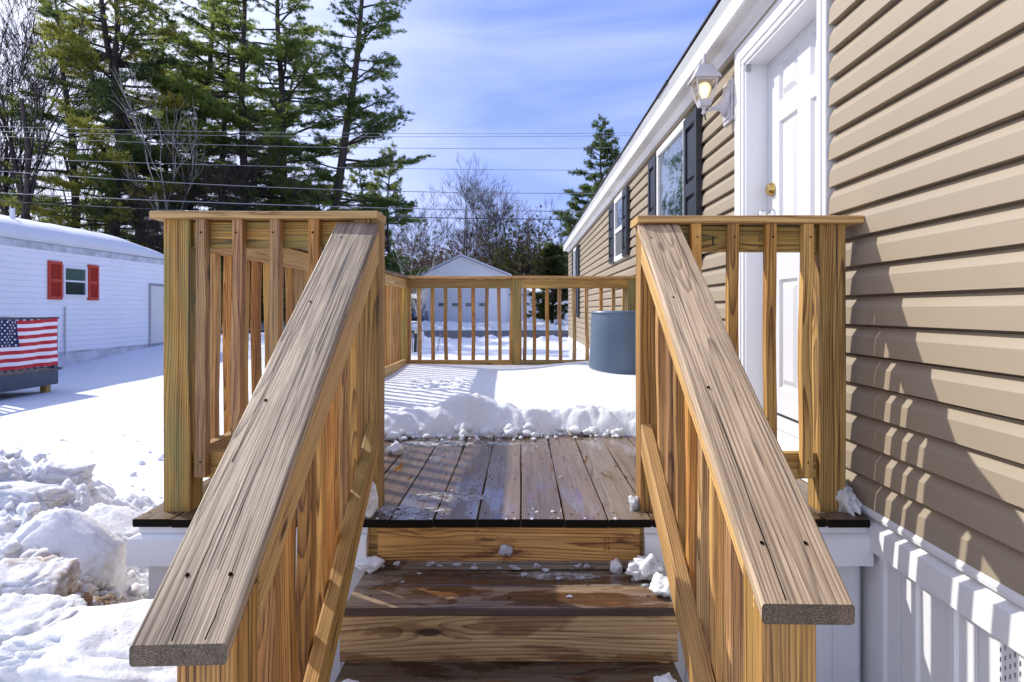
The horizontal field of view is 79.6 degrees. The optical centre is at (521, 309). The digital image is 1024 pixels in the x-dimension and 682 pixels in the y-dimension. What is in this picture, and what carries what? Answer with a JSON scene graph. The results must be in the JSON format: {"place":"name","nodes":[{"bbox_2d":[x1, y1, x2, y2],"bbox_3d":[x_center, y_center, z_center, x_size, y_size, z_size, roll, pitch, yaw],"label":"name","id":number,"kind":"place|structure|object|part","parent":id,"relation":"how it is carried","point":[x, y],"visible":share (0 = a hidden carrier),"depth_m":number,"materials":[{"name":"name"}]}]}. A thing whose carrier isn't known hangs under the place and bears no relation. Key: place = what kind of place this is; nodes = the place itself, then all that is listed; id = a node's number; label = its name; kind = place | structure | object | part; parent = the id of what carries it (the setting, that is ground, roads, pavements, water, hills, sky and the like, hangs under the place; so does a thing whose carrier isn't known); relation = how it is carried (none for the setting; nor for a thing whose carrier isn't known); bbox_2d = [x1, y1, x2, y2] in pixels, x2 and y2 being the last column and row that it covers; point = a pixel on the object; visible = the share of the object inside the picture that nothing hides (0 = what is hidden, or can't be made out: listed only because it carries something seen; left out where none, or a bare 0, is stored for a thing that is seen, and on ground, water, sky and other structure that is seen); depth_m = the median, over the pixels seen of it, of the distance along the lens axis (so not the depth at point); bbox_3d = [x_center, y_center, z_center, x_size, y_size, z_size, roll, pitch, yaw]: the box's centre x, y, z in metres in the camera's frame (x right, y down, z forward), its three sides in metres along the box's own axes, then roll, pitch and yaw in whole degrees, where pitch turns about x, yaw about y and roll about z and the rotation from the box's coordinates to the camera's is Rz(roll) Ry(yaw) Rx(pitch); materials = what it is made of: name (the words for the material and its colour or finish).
{"place":"outdoors","nodes":[
{"label":"outdoors","id":0,"kind":"place"},
{"bbox_2d":[0,321,568,521],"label":"snowy ground","id":1,"kind":"structure","parent":0,"point":[99,407],"depth_m":7.56,"materials":[{"name":"snow"}]},
{"bbox_2d":[0,317,62,392],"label":"grey porch","id":2,"kind":"object","parent":1,"relation":"on","point":[43,378],"visible":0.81,"depth_m":9.53,"materials":[{"name":"paint"}]},
{"bbox_2d":[0,318,57,370],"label":"flag","id":3,"kind":"object","parent":2,"relation":"attached to","point":[28,344],"visible":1,"depth_m":9.43,"materials":[{"name":"fabric"}]},
{"bbox_2d":[0,0,70,219],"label":"bare tree","id":4,"kind":"object","parent":1,"relation":"on","point":[16,168],"visible":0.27,"depth_m":35.76,"materials":[{"name":"brown plant"}]},
{"bbox_2d":[0,43,80,222],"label":"bare tree","id":5,"kind":"object","parent":1,"relation":"on","point":[23,151],"visible":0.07,"depth_m":44.87,"materials":[{"name":"brown plant"}]},
{"bbox_2d":[33,201,71,226],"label":"pine tree","id":6,"kind":"object","parent":1,"relation":"on","point":[46,220],"visible":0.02,"depth_m":39.72,"materials":[{"name":"green plant"}]},
{"bbox_2d":[0,0,106,213],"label":"bare tree","id":7,"kind":"object","parent":1,"relation":"on","point":[5,174],"visible":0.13,"depth_m":37.38,"materials":[{"name":"brown plant"}]},
{"bbox_2d":[0,12,110,217],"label":"bare tree","id":8,"kind":"object","parent":1,"relation":"on","point":[18,127],"visible":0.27,"depth_m":36.05,"materials":[{"name":"brown plant"}]},
{"bbox_2d":[0,0,153,219],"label":"bare tree","id":9,"kind":"object","parent":1,"relation":"on","point":[29,188],"visible":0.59,"depth_m":30.96,"materials":[{"name":"brown plant"}]},
{"bbox_2d":[0,208,163,366],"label":"white trailer","id":10,"kind":"object","parent":1,"relation":"on","point":[100,295],"visible":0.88,"depth_m":14.16,"materials":[{"name":"plastic"}]},
{"bbox_3d":[-10.075,-0.626,13.865,0.050,0.700,0.750,0,0,0],"label":"window","id":11,"kind":"part","parent":10,"relation":"part of","materials":[{"name":"white plastic"}]},
{"bbox_3d":[-10.070,0.139,17.020,0.040,1.690,0.800,0,0,0],"label":"access door","id":12,"kind":"part","parent":10,"relation":"part of","materials":[{"name":"metal"}]},
{"bbox_2d":[0,448,163,602],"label":"snow pile","id":13,"kind":"object","parent":1,"relation":"on","point":[143,504],"visible":0.12,"depth_m":2.60,"materials":[{"name":"snow"}]},
{"bbox_2d":[0,480,78,512],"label":"snow block","id":14,"kind":"object","parent":13,"relation":"on","point":[48,496],"depth_m":2.46,"materials":[{"name":"snow"}]},
{"bbox_2d":[0,555,81,596],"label":"snow block","id":15,"kind":"object","parent":13,"relation":"on","point":[52,575],"depth_m":1.89,"materials":[{"name":"snow"}]},
{"bbox_2d":[0,592,86,645],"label":"snow block","id":16,"kind":"object","parent":13,"relation":"on","point":[20,615],"depth_m":1.52,"materials":[{"name":"snow"}]},
{"bbox_2d":[26,461,96,489],"bbox_3d":[-2.080,0.819,2.749,0.299,0.299,0.238,0,0,-36],"label":"snow block","id":17,"kind":"object","parent":13,"relation":"on","point":[51,472],"depth_m":2.70,"materials":[{"name":"snow"}]},
{"bbox_2d":[9,507,129,591],"bbox_3d":[-1.608,0.882,2.146,0.418,0.352,0.246,0,0,0],"label":"snow block","id":18,"kind":"object","parent":13,"relation":"on","point":[95,548],"depth_m":2.13,"materials":[{"name":"snow"}]},
{"bbox_2d":[0,599,152,681],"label":"snow block","id":19,"kind":"object","parent":13,"relation":"on","point":[16,651],"depth_m":1.40,"materials":[{"name":"snow"}]},
{"bbox_2d":[0,430,163,605],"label":"snow rubble","id":20,"kind":"object","parent":13,"relation":"on","point":[91,595],"visible":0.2,"depth_m":2.18,"materials":[{"name":"snow"}]},
{"bbox_2d":[17,611,176,681],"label":"snow block","id":21,"kind":"object","parent":13,"relation":"on","point":[97,651],"depth_m":1.13,"materials":[{"name":"snow"}]},
{"bbox_2d":[84,503,141,543],"bbox_3d":[-1.666,0.945,2.509,0.376,0.255,0.305,0,0,0],"label":"snow block","id":22,"kind":"object","parent":13,"relation":"on","point":[116,520],"depth_m":2.52,"materials":[{"name":"snow"}]},
{"bbox_2d":[0,36,164,230],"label":"tree","id":23,"kind":"object","parent":1,"relation":"on","point":[13,187],"visible":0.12,"depth_m":40.08,"materials":[{"name":"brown plant"}]},
{"bbox_2d":[14,171,152,237],"bbox_3d":[-22.881,-2.966,32.582,6.873,8.858,3.501,0,0,-36],"label":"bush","id":24,"kind":"object","parent":1,"relation":"on","point":[108,227],"visible":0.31,"depth_m":32.52,"materials":[{"name":"brown plant"}]},
{"bbox_2d":[0,0,174,241],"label":"pine tree","id":25,"kind":"object","parent":1,"relation":"on","point":[69,146],"visible":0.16,"depth_m":35.83,"materials":[{"name":"green plant"}]},
{"bbox_2d":[81,187,128,232],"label":"pine tree","id":26,"kind":"object","parent":1,"relation":"on","point":[104,228],"visible":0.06,"depth_m":37.77,"materials":[{"name":"green plant"}]},
{"bbox_2d":[0,0,211,246],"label":"pine tree","id":27,"kind":"object","parent":1,"relation":"on","point":[73,39],"visible":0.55,"depth_m":32.01,"materials":[{"name":"green plant"}]},
{"bbox_2d":[14,0,230,244],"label":"pine tree","id":28,"kind":"object","parent":1,"relation":"on","point":[147,66],"visible":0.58,"depth_m":32.58,"materials":[{"name":"green plant"}]},
{"bbox_2d":[97,163,180,252],"bbox_3d":[-23.036,-3.947,37.988,7.667,10.449,6.406,0,0,8],"label":"pine tree","id":29,"kind":"object","parent":1,"relation":"on","point":[106,231],"visible":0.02,"depth_m":37.59,"materials":[{"name":"green plant"}]},
{"bbox_2d":[87,105,212,252],"bbox_3d":[-18.697,-4.482,31.898,4.487,11.865,5.953,0,0,14],"label":"bare tree","id":30,"kind":"object","parent":1,"relation":"on","point":[147,232],"visible":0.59,"depth_m":31.07,"materials":[{"name":"brown plant"}]},
{"bbox_2d":[80,1,230,239],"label":"pine tree","id":31,"kind":"object","parent":1,"relation":"on","point":[132,92],"visible":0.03,"depth_m":43.52,"materials":[{"name":"green plant"}]},
{"bbox_2d":[110,63,205,237],"bbox_3d":[-19.298,-5.552,30.908,6.751,13.972,4.428,0,0,0],"label":"birch tree","id":32,"kind":"object","parent":1,"relation":"on","point":[161,138],"visible":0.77,"depth_m":31.72,"materials":[{"name":"brown plant"}]},
{"bbox_2d":[13,175,316,233],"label":"dark undergrowth","id":33,"kind":"object","parent":1,"relation":"on","point":[98,195],"depth_m":48.19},
{"bbox_2d":[112,113,218,253],"bbox_3d":[-19.215,-4.705,32.991,6.201,12.360,4.674,0,0,45],"label":"bare tree","id":34,"kind":"object","parent":1,"relation":"on","point":[142,229],"visible":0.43,"depth_m":32.17,"materials":[{"name":"brown plant"}]},
{"bbox_2d":[82,0,270,210],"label":"pine tree","id":35,"kind":"object","parent":1,"relation":"on","point":[154,74],"visible":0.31,"depth_m":35.29,"materials":[{"name":"green plant"}]},
{"bbox_2d":[153,187,221,294],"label":"pine tree","id":36,"kind":"object","parent":1,"relation":"on","point":[173,194],"visible":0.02,"depth_m":39.41,"materials":[{"name":"green plant"}]},
{"bbox_2d":[8,165,415,322],"bbox_3d":[-26.924,-3.819,42.905,37.543,11.118,26.344,0,0,0],"label":"brushwood","id":37,"kind":"object","parent":1,"relation":"on","point":[262,307],"visible":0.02,"depth_m":36.74,"materials":[{"name":"brown plant"}]},
{"bbox_2d":[136,0,302,288],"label":"pine tree","id":38,"kind":"object","parent":1,"relation":"on","point":[248,74],"visible":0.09,"depth_m":40.74,"materials":[{"name":"green plant"}]},
{"bbox_2d":[122,0,340,323],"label":"pine tree","id":39,"kind":"object","parent":1,"relation":"on","point":[190,94],"visible":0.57,"depth_m":34.59,"materials":[{"name":"green plant"}]},
{"bbox_2d":[179,107,290,268],"bbox_3d":[-15.730,-4.816,33.530,6.925,12.543,5.424,0,0,29],"label":"bare tree","id":40,"kind":"object","parent":1,"relation":"on","point":[245,170],"visible":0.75,"depth_m":32.98,"materials":[{"name":"brown plant"}]},
{"bbox_2d":[195,146,287,263],"bbox_3d":[-15.683,-3.940,35.224,4.279,10.827,8.400,0,0,-5],"label":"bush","id":41,"kind":"object","parent":1,"relation":"on","point":[219,191],"visible":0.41,"depth_m":33.21,"materials":[{"name":"brown plant"}]},
{"bbox_2d":[206,179,285,326],"bbox_3d":[-16.500,-3.034,34.715,6.650,9.063,5.556,0,0,-29],"label":"pine tree","id":42,"kind":"object","parent":1,"relation":"on","point":[233,201],"visible":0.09,"depth_m":34.86,"materials":[{"name":"green plant"}]},
{"bbox_2d":[198,35,333,210],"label":"pine tree","id":43,"kind":"object","parent":1,"relation":"on","point":[300,105],"visible":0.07,"depth_m":47.11,"materials":[{"name":"green plant"}]},
{"bbox_2d":[169,0,381,322],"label":"pine tree","id":44,"kind":"object","parent":1,"relation":"on","point":[291,48],"visible":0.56,"depth_m":35.25,"materials":[{"name":"green plant"}]},
{"bbox_2d":[261,190,300,320],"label":"pine tree","id":45,"kind":"object","parent":1,"relation":"on","point":[262,279],"depth_m":39.25,"materials":[{"name":"green plant"}]},
{"bbox_2d":[275,158,336,279],"bbox_3d":[-12.651,-3.701,34.992,3.337,10.235,7.378,0,0,-31],"label":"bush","id":46,"kind":"object","parent":1,"relation":"on","point":[297,208],"visible":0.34,"depth_m":33.29,"materials":[{"name":"brown plant"}]},
{"bbox_2d":[283,185,350,315],"bbox_3d":[-11.037,-2.744,34.383,5.230,8.530,6.259,0,0,41],"label":"pine tree","id":47,"kind":"object","parent":1,"relation":"on","point":[313,200],"visible":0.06,"depth_m":33.51,"materials":[{"name":"green plant"}]},
{"bbox_2d":[264,0,434,225],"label":"pine tree","id":48,"kind":"object","parent":1,"relation":"on","point":[374,124],"visible":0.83,"depth_m":34.86,"materials":[{"name":"green plant"}]},
{"bbox_2d":[340,159,410,270],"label":"pine tree","id":49,"kind":"object","parent":1,"relation":"on","point":[363,186],"visible":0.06,"depth_m":41.31,"materials":[{"name":"green plant"}]},
{"bbox_2d":[221,320,567,329],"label":"snow bank","id":50,"kind":"structure","parent":1,"relation":"on","point":[452,325],"depth_m":35.75,"materials":[{"name":"snow"}]},
{"bbox_2d":[221,333,568,347],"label":"snow bank","id":51,"kind":"structure","parent":1,"relation":"on","point":[493,341],"depth_m":21.76,"materials":[{"name":"snow"}]},
{"bbox_2d":[364,140,429,313],"bbox_3d":[-8.581,-4.892,39.626,4.707,12.398,5.633,0,0,33],"label":"pine tree","id":52,"kind":"object","parent":1,"relation":"on","point":[389,256],"visible":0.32,"depth_m":39.55,"materials":[{"name":"green plant"}]},
{"bbox_2d":[393,246,440,351],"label":"young tree","id":53,"kind":"object","parent":1,"relation":"on","point":[416,339],"visible":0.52,"depth_m":18.56,"materials":[{"name":"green plant"}]},
{"bbox_2d":[411,303,427,320],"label":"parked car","id":54,"kind":"object","parent":1,"relation":"on","point":[414,316],"visible":0.2,"depth_m":44.17,"materials":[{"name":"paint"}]},
{"bbox_2d":[385,182,454,263],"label":"bare tree","id":55,"kind":"object","parent":1,"relation":"on","point":[415,223],"visible":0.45,"depth_m":72.52,"materials":[{"name":"brown plant"}]},
{"bbox_2d":[385,215,454,270],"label":"bare tree","id":56,"kind":"object","parent":1,"relation":"on","point":[435,242],"visible":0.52,"depth_m":68.74,"materials":[{"name":"brown plant"}]},
{"bbox_2d":[385,215,460,269],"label":"bare tree","id":57,"kind":"object","parent":1,"relation":"on","point":[391,226],"visible":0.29,"depth_m":75.43,"materials":[{"name":"brown plant"}]},
{"bbox_2d":[420,254,511,321],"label":"white garage","id":58,"kind":"structure","parent":1,"relation":"on","point":[461,265],"depth_m":46.67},
{"bbox_2d":[429,289,484,321],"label":"garage door","id":59,"kind":"structure","parent":58,"relation":"in","point":[452,294],"depth_m":46.68,"materials":[{"name":"grey"}]},
{"bbox_2d":[449,215,488,262],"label":"bare tree","id":60,"kind":"object","parent":1,"relation":"on","point":[459,235],"visible":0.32,"depth_m":69.80,"materials":[{"name":"brown plant"}]},
{"bbox_2d":[392,218,552,273],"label":"woods","id":61,"kind":"object","parent":1,"relation":"on","point":[443,248],"depth_m":82.88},
{"bbox_2d":[434,171,512,265],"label":"bare tree","id":62,"kind":"object","parent":1,"relation":"on","point":[484,234],"visible":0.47,"depth_m":65.06,"materials":[{"name":"brown plant"}]},
{"bbox_2d":[434,153,518,258],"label":"bare tree","id":63,"kind":"object","parent":1,"relation":"on","point":[472,199],"visible":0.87,"depth_m":64.34,"materials":[{"name":"brown plant"}]},
{"bbox_2d":[385,219,567,292],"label":"brown thicket","id":64,"kind":"object","parent":1,"relation":"on","point":[450,252],"depth_m":57.89,"materials":[{"name":"plant"}]},
{"bbox_2d":[452,167,515,259],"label":"bare tree","id":65,"kind":"object","parent":1,"relation":"on","point":[499,222],"visible":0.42,"depth_m":70.80,"materials":[{"name":"brown plant"}]},
{"bbox_2d":[126,211,873,681],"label":"wooden deck","id":66,"kind":"structure","parent":1,"relation":"on","point":[258,543],"depth_m":1.83,"materials":[{"name":"brown wood"}]},
{"bbox_2d":[342,679,358,681],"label":"snow chunk","id":67,"kind":"object","parent":66,"relation":"on","point":[347,680],"visible":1,"depth_m":1.61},
{"bbox_2d":[355,555,385,573],"bbox_3d":[-0.493,0.825,1.992,0.103,0.050,0.065,0,0,0],"label":"snow chunk","id":68,"kind":"object","parent":66,"relation":"on","point":[369,564],"visible":1,"depth_m":1.97,"materials":[{"name":"snow"}]},
{"bbox_2d":[365,481,378,517],"bbox_3d":[-0.504,0.636,2.044,0.071,0.155,0.083,0,0,28],"label":"snow chunk","id":69,"kind":"object","parent":66,"relation":"on","point":[372,508],"visible":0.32,"depth_m":2.02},
{"bbox_2d":[386,441,403,454],"bbox_3d":[-0.601,0.664,2.924,0.082,0.074,0.073,0,0,30],"label":"snow chunk","id":70,"kind":"object","parent":66,"relation":"on","point":[395,448],"visible":0.98,"depth_m":2.90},
{"bbox_2d":[375,506,449,515],"bbox_3d":[-0.457,0.680,2.088,0.435,0.006,0.111,0,0,0],"label":"ice patch","id":71,"kind":"object","parent":66,"relation":"on","point":[387,509],"visible":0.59,"depth_m":2.08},
{"bbox_2d":[411,492,490,502],"bbox_3d":[-0.257,0.680,2.240,0.291,0.006,0.134,0,0,0],"label":"ice patch","id":72,"kind":"object","parent":66,"relation":"on","point":[461,495],"visible":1,"depth_m":2.23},
{"bbox_2d":[401,441,519,445],"bbox_3d":[-0.329,0.680,3.138,0.688,0.006,0.143,0,0,0],"label":"ice patch","id":73,"kind":"object","parent":66,"relation":"on","point":[416,443],"visible":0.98,"depth_m":3.12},
{"bbox_2d":[376,421,623,519],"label":"snow crumbs","id":74,"kind":"object","parent":66,"relation":"on","point":[509,430],"visible":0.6,"depth_m":3.28,"materials":[{"name":"snow"}]},
{"bbox_2d":[498,544,512,555],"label":"snow chunk","id":75,"kind":"object","parent":66,"relation":"on","point":[507,550],"visible":1,"depth_m":1.99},
{"bbox_2d":[385,361,635,452],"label":"deck snow","id":76,"kind":"structure","parent":66,"relation":"on","point":[437,399],"depth_m":3.87,"materials":[{"name":"snow"}]},
{"bbox_2d":[589,311,635,374],"bbox_3d":[0.862,0.332,5.360,0.558,0.644,0.558,0,0,0],"label":"plastic barrel","id":77,"kind":"object","parent":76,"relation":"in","point":[612,344],"visible":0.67,"depth_m":5.12,"materials":[{"name":"plastic"}]},
{"bbox_2d":[527,572,599,579],"bbox_3d":[0.133,0.843,1.955,0.244,0.006,0.061,0,0,0],"label":"ice patch","id":78,"kind":"object","parent":66,"relation":"on","point":[557,573],"visible":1,"depth_m":1.95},
{"bbox_2d":[610,558,622,573],"bbox_3d":[0.306,0.829,1.985,0.043,0.050,0.040,0,0,24],"label":"snow chunk","id":79,"kind":"object","parent":66,"relation":"on","point":[616,566],"visible":1,"depth_m":1.97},
{"bbox_2d":[628,495,639,510],"bbox_3d":[0.386,0.665,2.101,0.040,0.058,0.046,0,0,0],"label":"snow chunk","id":80,"kind":"object","parent":66,"relation":"on","point":[634,502],"visible":1,"depth_m":2.09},
{"bbox_2d":[625,553,664,581],"bbox_3d":[0.387,0.809,1.930,0.127,0.082,0.095,0,0,0],"label":"snow chunk","id":81,"kind":"object","parent":66,"relation":"on","point":[648,567],"visible":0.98,"depth_m":1.91,"materials":[{"name":"snow"}]},
{"bbox_2d":[649,572,670,597],"bbox_3d":[0.426,0.827,1.839,0.100,0.052,0.124,0,0,0],"label":"snow chunk","id":82,"kind":"object","parent":66,"relation":"on","point":[659,584],"visible":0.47,"depth_m":1.82,"materials":[{"name":"snow"}]},
{"bbox_2d":[653,673,676,681],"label":"snow chunk","id":83,"kind":"object","parent":66,"relation":"on","point":[667,677],"visible":1,"depth_m":1.59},
{"bbox_2d":[835,483,861,516],"bbox_3d":[1.104,0.636,2.145,0.093,0.146,0.285,0,0,0],"label":"snow chunk","id":84,"kind":"object","parent":66,"relation":"on","point":[847,499],"visible":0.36,"depth_m":2.04,"materials":[{"name":"snow"}]},
{"bbox_2d":[470,175,544,252],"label":"bare tree","id":85,"kind":"object","parent":1,"relation":"on","point":[524,208],"visible":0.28,"depth_m":77.31,"materials":[{"name":"brown plant"}]},
{"bbox_2d":[492,226,527,257],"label":"bare tree","id":86,"kind":"object","parent":1,"relation":"on","point":[506,238],"visible":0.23,"depth_m":65.43,"materials":[{"name":"brown plant"}]},
{"bbox_2d":[464,204,567,275],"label":"bare trees","id":87,"kind":"object","parent":1,"relation":"on","point":[520,256],"depth_m":57.68,"materials":[{"name":"plant"}]},
{"bbox_2d":[480,203,560,266],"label":"bare tree","id":88,"kind":"object","parent":1,"relation":"on","point":[530,228],"visible":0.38,"depth_m":69.40,"materials":[{"name":"brown plant"}]},
{"bbox_2d":[509,288,567,321],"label":"white house","id":89,"kind":"structure","parent":1,"relation":"on","point":[529,307],"depth_m":48.49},
{"bbox_2d":[518,190,563,255],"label":"bare tree","id":90,"kind":"object","parent":1,"relation":"on","point":[538,225],"visible":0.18,"depth_m":68.72,"materials":[{"name":"brown plant"}]},
{"bbox_2d":[527,243,567,322],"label":"evergreen tree","id":91,"kind":"object","parent":1,"relation":"on","point":[549,264],"visible":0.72,"depth_m":37.11,"materials":[{"name":"plant"}]},
{"bbox_2d":[536,114,620,265],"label":"pine tree","id":92,"kind":"object","parent":1,"relation":"on","point":[603,146],"visible":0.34,"depth_m":43.92,"materials":[{"name":"green plant"}]},
{"bbox_2d":[563,0,1023,681],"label":"mobile home","id":93,"kind":"object","parent":1,"relation":"on","point":[899,124],"visible":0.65,"depth_m":1.89,"materials":[{"name":"beige plastic"}]},
{"bbox_2d":[573,247,575,275],"bbox_3d":[1.140,-0.586,12.905,0.050,1.420,0.710,0,0,0],"label":"window","id":94,"kind":"structure","parent":93,"relation":"in","point":[574,250],"depth_m":13.20,"materials":[{"name":"white plastic"}]},
{"bbox_2d":[614,190,624,261],"bbox_3d":[1.140,-0.951,7.120,0.050,0.750,0.640,0,0,0],"label":"window","id":95,"kind":"structure","parent":93,"relation":"in","point":[618,200],"depth_m":7.21,"materials":[{"name":"white plastic"}]},
{"bbox_2d":[656,118,685,214],"bbox_3d":[1.142,-0.816,4.663,0.047,1.000,0.875,0,0,0],"label":"window","id":96,"kind":"structure","parent":93,"relation":"in","point":[669,155],"depth_m":4.66,"materials":[{"name":"glass"}]},
{"bbox_2d":[687,53,734,126],"bbox_3d":[1.052,-1.228,3.405,0.225,0.393,0.159,0,0,0],"label":"wall lantern","id":97,"kind":"object","parent":93,"relation":"attached to","point":[706,77],"depth_m":3.38,"materials":[{"name":"white paint"}]},
{"bbox_2d":[757,16,816,437],"bbox_3d":[1.231,-0.333,2.753,0.092,1.834,0.786,0,0,0],"label":"door","id":98,"kind":"structure","parent":93,"relation":"in","point":[791,187],"depth_m":2.87,"materials":[{"name":"white"}]},
{"bbox_2d":[0,201,577,219],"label":"overhead wire","id":99,"kind":"object","parent":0,"point":[196,210],"visible":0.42,"depth_m":27.98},
{"bbox_2d":[0,192,582,211],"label":"overhead wire","id":100,"kind":"object","parent":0,"point":[293,205],"visible":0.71,"depth_m":27.98,"materials":[{"name":"metal"}]},
{"bbox_2d":[0,126,590,133],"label":"overhead wire","id":101,"kind":"object","parent":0,"point":[365,133],"visible":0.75,"depth_m":27.99,"materials":[{"name":"metal"}]},
{"bbox_2d":[2,171,594,193],"bbox_3d":[-10.001,-6.288,28.000,48.002,2.012,0.031,0,0,0],"label":"overhead wire","id":102,"kind":"object","parent":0,"point":[304,188],"visible":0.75,"depth_m":27.99,"materials":[{"name":"metal"}]},
{"bbox_2d":[6,158,608,170],"bbox_3d":[-10.000,-6.854,28.000,48.001,1.039,0.021,0,0,0],"label":"overhead wire","id":103,"kind":"object","parent":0,"point":[281,166],"visible":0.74,"depth_m":27.99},
{"bbox_2d":[2,136,623,148],"bbox_3d":[-10.000,-7.938,28.000,48.001,1.223,0.021,0,0,0],"label":"overhead wire","id":104,"kind":"object","parent":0,"point":[330,147],"visible":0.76,"depth_m":27.99,"materials":[{"name":"metal"}]},
{"bbox_2d":[0,131,630,136],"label":"overhead wire","id":105,"kind":"object","parent":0,"point":[326,136],"visible":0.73,"depth_m":27.99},
{"bbox_2d":[0,0,716,272],"label":"sky","id":106,"kind":"structure","parent":0,"point":[470,66],"materials":[{"name":"blue"}]},
{"bbox_2d":[221,330,567,338],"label":"road","id":107,"kind":"structure","parent":0,"point":[452,334],"depth_m":31.15,"materials":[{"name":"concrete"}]}
]}

